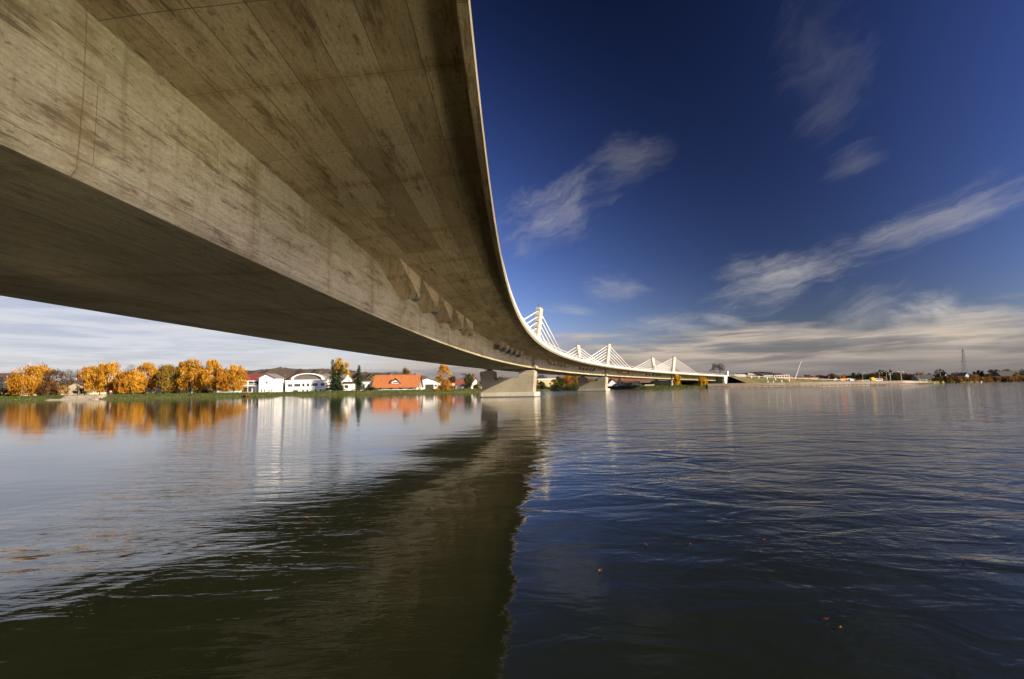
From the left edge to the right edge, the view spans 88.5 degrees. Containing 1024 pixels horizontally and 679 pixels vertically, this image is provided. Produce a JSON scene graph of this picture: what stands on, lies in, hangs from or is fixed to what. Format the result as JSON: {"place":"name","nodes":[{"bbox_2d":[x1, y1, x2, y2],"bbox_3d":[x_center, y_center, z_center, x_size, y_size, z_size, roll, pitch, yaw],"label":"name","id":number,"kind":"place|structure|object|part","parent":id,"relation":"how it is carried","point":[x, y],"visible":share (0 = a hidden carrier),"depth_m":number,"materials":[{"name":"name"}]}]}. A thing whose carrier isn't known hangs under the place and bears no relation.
{"place":"outdoors","nodes":[
{"label":"outdoors","id":0,"kind":"place"},
{"bbox_2d":[45,367,451,394],"bbox_3d":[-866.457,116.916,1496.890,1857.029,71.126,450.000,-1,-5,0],"label":"wooded hill","id":1,"kind":"structure","parent":0,"point":[286,373],"depth_m":1413.77,"materials":[{"name":"brown plant"}]},
{"bbox_2d":[0,382,1023,678],"bbox_3d":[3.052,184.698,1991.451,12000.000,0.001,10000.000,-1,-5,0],"label":"river water","id":2,"kind":"structure","parent":0,"point":[456,536],"depth_m":6.52,"materials":[{"name":"blue liquid"}]},
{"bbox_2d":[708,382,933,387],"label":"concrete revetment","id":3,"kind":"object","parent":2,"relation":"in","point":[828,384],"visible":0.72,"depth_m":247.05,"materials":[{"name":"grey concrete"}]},
{"bbox_2d":[0,380,1023,400],"bbox_3d":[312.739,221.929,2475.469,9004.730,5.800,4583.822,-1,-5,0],"label":"ground","id":4,"kind":"structure","parent":0,"point":[353,392],"depth_m":222.18,"materials":[{"name":"green plant"}]},
{"bbox_2d":[0,377,9,395],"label":"spruce tree","id":5,"kind":"object","parent":4,"relation":"on","point":[1,384],"visible":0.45,"depth_m":231.46,"materials":[{"name":"green plant"}]},
{"bbox_2d":[0,380,32,396],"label":"hedge shrub","id":6,"kind":"object","parent":4,"relation":"on","point":[5,392],"visible":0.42,"depth_m":219.97,"materials":[{"name":"brown plant"}]},
{"bbox_2d":[0,372,36,395],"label":"house","id":7,"kind":"structure","parent":4,"relation":"on","point":[4,375],"depth_m":264.67,"materials":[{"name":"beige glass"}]},
{"bbox_2d":[1,374,46,395],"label":"birch tree","id":8,"kind":"object","parent":4,"relation":"on","point":[10,381],"visible":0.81,"depth_m":215.80,"materials":[{"name":"orange plant"}]},
{"bbox_2d":[3,362,59,395],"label":"birch tree","id":9,"kind":"object","parent":4,"relation":"on","point":[31,370],"visible":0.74,"depth_m":219.47,"materials":[{"name":"orange plant"}]},
{"bbox_2d":[29,362,54,392],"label":"birch tree","id":10,"kind":"object","parent":4,"relation":"on","point":[44,375],"visible":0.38,"depth_m":225.37,"materials":[{"name":"orange plant"}]},
{"bbox_2d":[32,380,59,395],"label":"russet tree","id":11,"kind":"object","parent":4,"relation":"on","point":[53,389],"visible":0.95,"depth_m":218.85,"materials":[{"name":"brown plant"}]},
{"bbox_2d":[44,369,70,384],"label":"bare tree","id":12,"kind":"object","parent":4,"relation":"on","point":[52,373],"visible":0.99,"depth_m":223.40,"materials":[{"name":"brown plant"}]},
{"bbox_2d":[58,385,70,395],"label":"young tree","id":13,"kind":"object","parent":4,"relation":"on","point":[63,388],"visible":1,"depth_m":218.00,"materials":[{"name":"brown plant"}]},
{"bbox_2d":[61,369,75,389],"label":"bare tree","id":14,"kind":"object","parent":4,"relation":"on","point":[67,376],"visible":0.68,"depth_m":231.49,"materials":[{"name":"brown plant"}]},
{"bbox_2d":[65,369,82,392],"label":"bare tree","id":15,"kind":"object","parent":4,"relation":"on","point":[75,379],"visible":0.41,"depth_m":232.01,"materials":[{"name":"brown plant"}]},
{"bbox_2d":[49,395,106,399],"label":"slipway","id":16,"kind":"structure","parent":4,"relation":"on","point":[82,397],"depth_m":198.87,"materials":[{"name":"concrete"}]},
{"bbox_2d":[72,386,88,394],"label":"undergrowth shrub","id":17,"kind":"object","parent":4,"relation":"on","point":[81,390],"visible":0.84,"depth_m":227.57,"materials":[{"name":"brown plant"}]},
{"bbox_2d":[61,382,105,394],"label":"house","id":18,"kind":"structure","parent":4,"relation":"on","point":[72,387],"depth_m":249.28,"materials":[{"name":"beige paint"}]},
{"bbox_2d":[75,365,105,394],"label":"birch tree","id":19,"kind":"object","parent":4,"relation":"on","point":[88,376],"visible":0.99,"depth_m":220.12,"materials":[{"name":"orange plant"}]},
{"bbox_2d":[95,361,121,394],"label":"birch tree","id":20,"kind":"object","parent":4,"relation":"on","point":[105,371],"visible":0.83,"depth_m":222.05,"materials":[{"name":"orange plant"}]},
{"bbox_2d":[112,371,130,393],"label":"birch tree","id":21,"kind":"object","parent":4,"relation":"on","point":[119,387],"visible":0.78,"depth_m":216.53,"materials":[{"name":"orange plant"}]},
{"bbox_2d":[121,368,147,393],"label":"birch tree","id":22,"kind":"object","parent":4,"relation":"on","point":[134,379],"visible":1,"depth_m":218.19,"materials":[{"name":"orange plant"}]},
{"bbox_2d":[135,362,158,393],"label":"birch tree","id":23,"kind":"object","parent":4,"relation":"on","point":[150,370],"visible":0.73,"depth_m":225.44,"materials":[{"name":"orange plant"}]},
{"bbox_2d":[153,388,168,393],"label":"camper van","id":24,"kind":"object","parent":4,"relation":"on","point":[157,391],"visible":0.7,"depth_m":227.03,"materials":[{"name":"white paint"}]},
{"bbox_2d":[154,364,179,392],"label":"birch tree","id":25,"kind":"object","parent":4,"relation":"on","point":[166,379],"visible":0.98,"depth_m":221.25,"materials":[{"name":"yellow plant"}]},
{"bbox_2d":[173,387,190,392],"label":"shrub","id":26,"kind":"object","parent":4,"relation":"on","point":[180,391],"visible":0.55,"depth_m":227.01,"materials":[{"name":"brown plant"}]},
{"bbox_2d":[174,360,190,392],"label":"birch tree","id":27,"kind":"object","parent":4,"relation":"on","point":[181,364],"visible":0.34,"depth_m":226.69,"materials":[{"name":"orange plant"}]},
{"bbox_2d":[174,358,205,392],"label":"birch tree","id":28,"kind":"object","parent":4,"relation":"on","point":[187,372],"visible":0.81,"depth_m":222.08,"materials":[{"name":"orange plant"}]},
{"bbox_2d":[197,387,210,392],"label":"undergrowth shrub","id":29,"kind":"object","parent":4,"relation":"on","point":[205,391],"visible":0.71,"depth_m":227.43,"materials":[{"name":"brown plant"}]},
{"bbox_2d":[197,358,227,392],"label":"birch tree","id":30,"kind":"object","parent":4,"relation":"on","point":[208,375],"visible":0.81,"depth_m":221.87,"materials":[{"name":"orange plant"}]},
{"bbox_2d":[216,371,232,392],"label":"birch tree","id":31,"kind":"object","parent":4,"relation":"on","point":[223,385],"visible":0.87,"depth_m":217.87,"materials":[{"name":"orange plant"}]},
{"bbox_2d":[220,364,249,392],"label":"birch tree","id":32,"kind":"object","parent":4,"relation":"on","point":[235,372],"visible":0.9,"depth_m":221.07,"materials":[{"name":"orange plant"}]},
{"bbox_2d":[242,388,251,391],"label":"house","id":33,"kind":"structure","parent":4,"relation":"on","point":[249,389],"depth_m":235.02,"materials":[{"name":"white paint"}]},
{"bbox_2d":[239,374,263,392],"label":"red roofed house","id":34,"kind":"structure","parent":4,"relation":"on","point":[252,384],"depth_m":235.27,"materials":[{"name":"paint"}]},
{"bbox_2d":[257,373,284,391],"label":"gabled annex","id":35,"kind":"object","parent":4,"relation":"on","point":[271,382],"visible":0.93,"depth_m":233.02,"materials":[{"name":"white paint"}]},
{"bbox_2d":[285,380,330,391],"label":"flat office","id":36,"kind":"structure","parent":4,"relation":"on","point":[304,385],"depth_m":239.21,"materials":[{"name":"white paint"}]},
{"bbox_2d":[291,373,326,379],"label":"arched hall","id":37,"kind":"structure","parent":4,"relation":"on","point":[308,376],"depth_m":251.65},
{"bbox_2d":[326,359,339,390],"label":"pine tree","id":38,"kind":"object","parent":4,"relation":"on","point":[333,368],"visible":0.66,"depth_m":233.30,"materials":[{"name":"green plant"}]},
{"bbox_2d":[322,365,346,390],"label":"pine tree","id":39,"kind":"object","parent":4,"relation":"on","point":[337,374],"visible":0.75,"depth_m":231.70,"materials":[{"name":"green plant"}]},
{"bbox_2d":[325,378,346,390],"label":"pine tree","id":40,"kind":"object","parent":4,"relation":"on","point":[336,389],"visible":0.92,"depth_m":229.66,"materials":[{"name":"green plant"}]},
{"bbox_2d":[323,374,352,386],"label":"workshop","id":41,"kind":"structure","parent":4,"relation":"on","point":[342,376],"depth_m":258.36,"materials":[{"name":"white paint"}]},
{"bbox_2d":[333,357,345,373],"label":"poplar tree","id":42,"kind":"object","parent":4,"relation":"on","point":[338,363],"visible":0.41,"depth_m":261.55,"materials":[{"name":"yellow plant"}]},
{"bbox_2d":[342,362,350,381],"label":"poplar tree","id":43,"kind":"object","parent":4,"relation":"on","point":[347,371],"visible":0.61,"depth_m":261.46,"materials":[{"name":"yellow plant"}]},
{"bbox_2d":[343,382,356,390],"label":"white cabin","id":44,"kind":"object","parent":4,"relation":"on","point":[350,385],"visible":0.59,"depth_m":245.14,"materials":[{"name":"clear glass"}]},
{"bbox_2d":[351,365,365,389],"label":"spruce tree","id":45,"kind":"object","parent":4,"relation":"on","point":[358,383],"visible":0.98,"depth_m":235.09,"materials":[{"name":"green plant"}]},
{"bbox_2d":[0,0,729,396],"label":"road bridge","id":46,"kind":"structure","parent":4,"relation":"on","point":[310,172],"depth_m":10.41,"materials":[{"name":"concrete"}]},
{"bbox_2d":[360,381,372,390],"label":"white cabin","id":47,"kind":"object","parent":4,"relation":"on","point":[368,383],"visible":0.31,"depth_m":247.17,"materials":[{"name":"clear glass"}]},
{"bbox_2d":[365,384,377,390],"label":"hedge shrub","id":48,"kind":"object","parent":4,"relation":"on","point":[369,388],"visible":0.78,"depth_m":238.13,"materials":[{"name":"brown plant"}]},
{"bbox_2d":[371,373,423,389],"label":"orange roofed house","id":49,"kind":"structure","parent":4,"relation":"on","point":[397,382],"depth_m":245.13,"materials":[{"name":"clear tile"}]},
{"bbox_2d":[401,366,410,374],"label":"bare tree","id":50,"kind":"object","parent":4,"relation":"on","point":[405,370],"visible":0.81,"depth_m":274.22,"materials":[{"name":"brown plant"}]},
{"bbox_2d":[421,377,439,389],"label":"garage","id":51,"kind":"structure","parent":4,"relation":"on","point":[429,383],"depth_m":257.13,"materials":[{"name":"white paint"}]},
{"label":"door","id":52,"kind":"part","parent":51,"relation":"part of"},
{"bbox_2d":[434,364,451,388],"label":"tall golden tree","id":53,"kind":"object","parent":4,"relation":"on","point":[445,371],"visible":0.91,"depth_m":242.03,"materials":[{"name":"brown plant"}]},
{"bbox_2d":[434,382,452,390],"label":"riverside shrub","id":54,"kind":"object","parent":4,"relation":"on","point":[442,388],"visible":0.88,"depth_m":238.59,"materials":[{"name":"brown plant"}]},
{"bbox_2d":[448,376,456,384],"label":"bare tree","id":55,"kind":"object","parent":4,"relation":"on","point":[453,378],"visible":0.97,"depth_m":264.89,"materials":[{"name":"brown plant"}]},
{"bbox_2d":[455,379,466,388],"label":"red roofed cottage","id":56,"kind":"structure","parent":4,"relation":"on","point":[459,382],"depth_m":299.58,"materials":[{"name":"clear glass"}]},
{"bbox_2d":[464,373,473,388],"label":"green tree","id":57,"kind":"object","parent":4,"relation":"on","point":[467,382],"visible":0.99,"depth_m":260.94,"materials":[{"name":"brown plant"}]},
{"bbox_2d":[472,377,480,386],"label":"red roofed cottage","id":58,"kind":"structure","parent":4,"relation":"on","point":[475,381],"depth_m":289.08,"materials":[{"name":"paint"}]},
{"bbox_2d":[49,373,1018,394],"bbox_3d":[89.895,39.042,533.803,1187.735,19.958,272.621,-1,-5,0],"label":"wood","id":59,"kind":"object","parent":4,"relation":"on","point":[819,376],"visible":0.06,"depth_m":469.02,"materials":[{"name":"green plant"}]},
{"bbox_2d":[536,381,547,388],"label":"bank shrub","id":60,"kind":"object","parent":4,"relation":"on","point":[541,386],"visible":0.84,"depth_m":285.54,"materials":[{"name":"green plant"}]},
{"bbox_2d":[537,378,555,386],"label":"yellow hall","id":61,"kind":"structure","parent":4,"relation":"on","point":[548,381],"depth_m":324.91,"materials":[{"name":"yellow paint"}]},
{"bbox_2d":[547,375,556,378],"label":"grey house","id":62,"kind":"structure","parent":4,"relation":"on","point":[551,376],"depth_m":366.62,"materials":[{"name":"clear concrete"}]},
{"bbox_2d":[549,380,564,389],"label":"bank shrub","id":63,"kind":"object","parent":4,"relation":"on","point":[557,386],"visible":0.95,"depth_m":285.10,"materials":[{"name":"green plant"}]},
{"bbox_2d":[556,376,563,385],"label":"autumn tree","id":64,"kind":"object","parent":4,"relation":"on","point":[558,378],"visible":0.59,"depth_m":304.68,"materials":[{"name":"green plant"}]},
{"bbox_2d":[564,375,572,385],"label":"autumn tree","id":65,"kind":"object","parent":4,"relation":"on","point":[567,379],"visible":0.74,"depth_m":305.40,"materials":[{"name":"brown plant"}]},
{"bbox_2d":[562,379,578,389],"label":"bank shrub","id":66,"kind":"object","parent":4,"relation":"on","point":[570,387],"visible":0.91,"depth_m":284.94,"materials":[{"name":"green plant"}]},
{"bbox_2d":[570,376,578,385],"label":"autumn tree","id":67,"kind":"object","parent":4,"relation":"on","point":[573,378],"visible":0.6,"depth_m":307.53,"materials":[{"name":"brown plant"}]},
{"bbox_2d":[608,379,619,385],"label":"boathouse","id":68,"kind":"object","parent":4,"relation":"on","point":[611,382],"visible":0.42,"depth_m":294.89,"materials":[{"name":"white"}]},
{"bbox_2d":[621,381,637,385],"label":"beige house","id":69,"kind":"structure","parent":4,"relation":"on","point":[626,383],"depth_m":305.56,"materials":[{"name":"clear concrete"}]},
{"bbox_2d":[617,378,651,384],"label":"red hall","id":70,"kind":"structure","parent":4,"relation":"on","point":[620,380],"depth_m":331.34,"materials":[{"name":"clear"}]},
{"bbox_2d":[632,382,641,385],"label":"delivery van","id":71,"kind":"object","parent":4,"relation":"on","point":[636,383],"visible":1,"depth_m":278.98,"materials":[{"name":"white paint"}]},
{"bbox_2d":[673,374,681,385],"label":"yellow bush","id":72,"kind":"object","parent":4,"relation":"on","point":[676,379],"visible":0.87,"depth_m":261.46,"materials":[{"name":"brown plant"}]},
{"bbox_2d":[682,381,697,384],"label":"shade shrub","id":73,"kind":"object","parent":4,"relation":"on","point":[687,382],"visible":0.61,"depth_m":328.56,"materials":[{"name":"green plant"}]},
{"bbox_2d":[698,377,707,385],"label":"yellow bush","id":74,"kind":"object","parent":4,"relation":"on","point":[702,381],"visible":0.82,"depth_m":254.99,"materials":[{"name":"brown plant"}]},
{"bbox_2d":[745,373,755,376],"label":"site hut","id":75,"kind":"object","parent":4,"relation":"on","point":[750,374],"visible":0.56,"depth_m":439.76,"materials":[{"name":"white"}]},
{"bbox_2d":[760,375,772,377],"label":"white tent","id":76,"kind":"object","parent":4,"relation":"on","point":[768,376],"visible":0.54,"depth_m":428.65,"materials":[{"name":"fabric"}]},
{"bbox_2d":[708,380,934,387],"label":"concrete revetment","id":77,"kind":"object","parent":4,"relation":"on","point":[803,384],"visible":0.86,"depth_m":249.06,"materials":[{"name":"grey concrete"}]},
{"bbox_2d":[855,372,865,380],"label":"tree","id":78,"kind":"object","parent":4,"relation":"on","point":[860,377],"visible":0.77,"depth_m":511.96,"materials":[{"name":"green plant"}]},
{"bbox_2d":[875,369,887,377],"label":"tree","id":79,"kind":"object","parent":4,"relation":"on","point":[880,373],"visible":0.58,"depth_m":527.12,"materials":[{"name":"green plant"}]},
{"bbox_2d":[887,375,899,380],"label":"tree","id":80,"kind":"object","parent":4,"relation":"on","point":[894,378],"visible":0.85,"depth_m":477.44,"materials":[{"name":"green plant"}]},
{"bbox_2d":[889,369,898,375],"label":"tree","id":81,"kind":"object","parent":4,"relation":"on","point":[893,373],"visible":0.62,"depth_m":525.19,"materials":[{"name":"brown plant"}]},
{"bbox_2d":[904,373,912,380],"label":"tree","id":82,"kind":"object","parent":4,"relation":"on","point":[906,378],"visible":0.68,"depth_m":517.43,"materials":[{"name":"brown plant"}]},
{"bbox_2d":[910,375,926,379],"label":"shore house","id":83,"kind":"structure","parent":4,"relation":"on","point":[915,377],"depth_m":471.02,"materials":[{"name":"grey concrete"}]},
{"bbox_2d":[922,374,934,379],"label":"shore house","id":84,"kind":"structure","parent":4,"relation":"on","point":[929,376],"depth_m":475.63,"materials":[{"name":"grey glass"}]},
{"bbox_2d":[931,376,942,382],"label":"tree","id":85,"kind":"object","parent":4,"relation":"on","point":[937,379],"visible":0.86,"depth_m":371.83,"materials":[{"name":"brown plant"}]},
{"bbox_2d":[935,373,947,377],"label":"shore house","id":86,"kind":"structure","parent":4,"relation":"on","point":[941,374],"depth_m":482.96,"materials":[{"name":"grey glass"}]},
{"bbox_2d":[939,376,949,382],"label":"tree","id":87,"kind":"object","parent":4,"relation":"on","point":[945,379],"visible":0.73,"depth_m":394.19,"materials":[{"name":"brown plant"}]},
{"bbox_2d":[943,375,957,382],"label":"tree","id":88,"kind":"object","parent":4,"relation":"on","point":[951,378],"visible":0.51,"depth_m":396.81,"materials":[{"name":"brown plant"}]},
{"bbox_2d":[952,376,962,382],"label":"tree","id":89,"kind":"object","parent":4,"relation":"on","point":[960,379],"visible":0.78,"depth_m":403.69,"materials":[{"name":"brown plant"}]},
{"bbox_2d":[957,372,969,376],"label":"shore house","id":90,"kind":"structure","parent":4,"relation":"on","point":[966,374],"depth_m":490.48,"materials":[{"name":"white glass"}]},
{"bbox_2d":[960,349,968,372],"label":"power mast","id":91,"kind":"object","parent":4,"relation":"on","point":[963,364],"visible":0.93,"depth_m":599.24,"materials":[{"name":"metal"}]},
{"bbox_2d":[961,376,970,381],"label":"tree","id":92,"kind":"object","parent":4,"relation":"on","point":[965,378],"visible":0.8,"depth_m":409.61,"materials":[{"name":"brown plant"}]},
{"bbox_2d":[968,376,978,381],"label":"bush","id":93,"kind":"object","parent":4,"relation":"on","point":[973,377],"visible":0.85,"depth_m":415.12,"materials":[{"name":"brown plant"}]},
{"bbox_2d":[981,376,992,381],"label":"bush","id":94,"kind":"object","parent":4,"relation":"on","point":[987,379],"visible":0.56,"depth_m":422.08,"materials":[{"name":"brown plant"}]},
{"bbox_2d":[991,376,1001,381],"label":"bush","id":95,"kind":"object","parent":4,"relation":"on","point":[997,378],"visible":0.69,"depth_m":425.20,"materials":[{"name":"brown plant"}]},
{"bbox_2d":[992,371,1014,376],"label":"shore house","id":96,"kind":"structure","parent":4,"relation":"on","point":[1003,373],"depth_m":521.40,"materials":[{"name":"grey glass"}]},
{"bbox_2d":[1001,376,1008,381],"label":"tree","id":97,"kind":"object","parent":4,"relation":"on","point":[1004,379],"visible":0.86,"depth_m":426.11,"materials":[{"name":"brown plant"}]},
{"bbox_2d":[1005,376,1017,381],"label":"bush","id":98,"kind":"object","parent":4,"relation":"on","point":[1011,378],"visible":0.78,"depth_m":426.72,"materials":[{"name":"brown plant"}]},
{"bbox_2d":[0,0,1023,384],"label":"sky","id":99,"kind":"structure","parent":0,"point":[835,187],"materials":[{"name":"blue"}]},
{"bbox_2d":[680,372,909,383],"bbox_3d":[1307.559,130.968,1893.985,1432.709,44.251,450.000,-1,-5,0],"label":"distant hill","id":100,"kind":"structure","parent":0,"point":[758,374],"depth_m":1815.33,"materials":[{"name":"plant"}]},
{"bbox_2d":[683,376,931,384],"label":"road embankment","id":101,"kind":"structure","parent":0,"point":[751,380],"depth_m":371.30,"materials":[{"name":"green plant"}]},
{"bbox_2d":[709,363,725,374],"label":"bare tree","id":102,"kind":"object","parent":101,"relation":"on","point":[718,366],"visible":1,"depth_m":384.41,"materials":[{"name":"brown plant"}]},
{"bbox_2d":[734,375,869,380],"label":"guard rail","id":103,"kind":"object","parent":101,"relation":"on","point":[787,377],"visible":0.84,"depth_m":386.01,"materials":[{"name":"metal"}]}
]}

